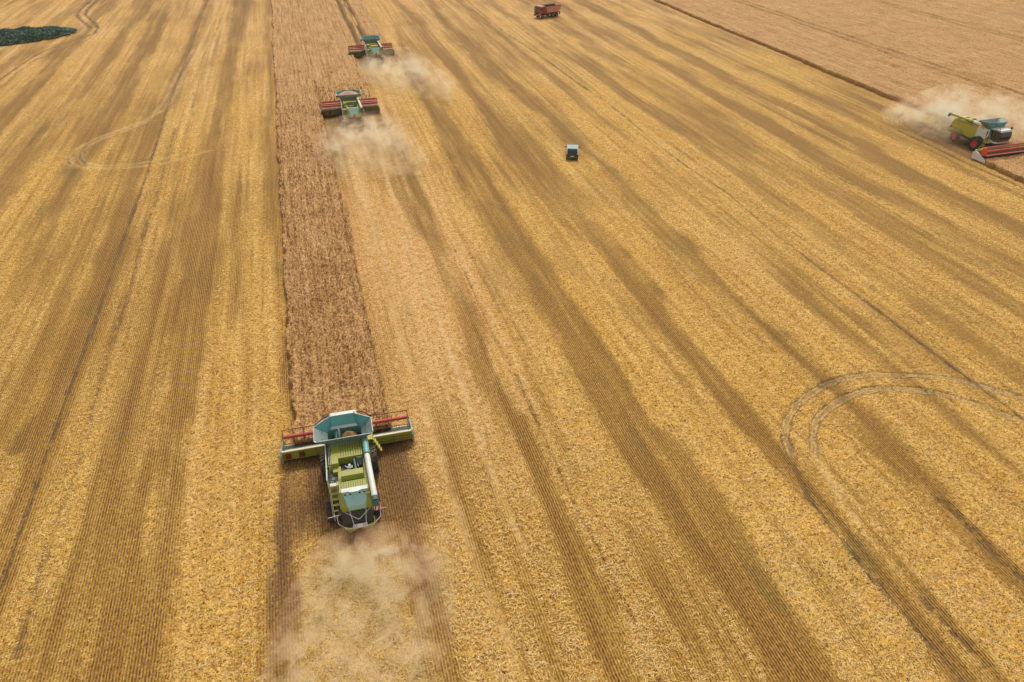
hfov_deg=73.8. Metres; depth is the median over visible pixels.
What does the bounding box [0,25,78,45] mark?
clump of trees
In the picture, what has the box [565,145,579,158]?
car
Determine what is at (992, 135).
combine harvester
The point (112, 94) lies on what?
field
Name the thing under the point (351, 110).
combine harvester
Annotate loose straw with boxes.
[0,122,1023,681]
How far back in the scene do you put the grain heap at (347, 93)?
109.27 m
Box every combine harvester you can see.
[280,410,414,530]
[320,89,379,128]
[348,35,394,64]
[946,112,1023,162]
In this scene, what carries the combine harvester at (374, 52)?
on the field
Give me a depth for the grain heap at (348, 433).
47.90 m
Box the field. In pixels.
[0,0,1023,681]
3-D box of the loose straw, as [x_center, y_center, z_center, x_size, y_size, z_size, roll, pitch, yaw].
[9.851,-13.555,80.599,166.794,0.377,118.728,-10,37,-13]
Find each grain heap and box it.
[339,91,357,96]
[341,431,356,437]
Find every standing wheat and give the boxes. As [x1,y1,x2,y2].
[270,0,391,445]
[653,0,1023,182]
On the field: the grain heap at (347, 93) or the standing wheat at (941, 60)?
the standing wheat at (941, 60)
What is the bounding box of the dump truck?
[534,3,560,18]
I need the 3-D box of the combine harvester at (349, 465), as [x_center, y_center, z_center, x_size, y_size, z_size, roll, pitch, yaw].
[-11.442,8.188,47.642,9.680,4.422,11.278,-9,37,-11]
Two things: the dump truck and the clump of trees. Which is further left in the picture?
the clump of trees
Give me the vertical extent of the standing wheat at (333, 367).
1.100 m

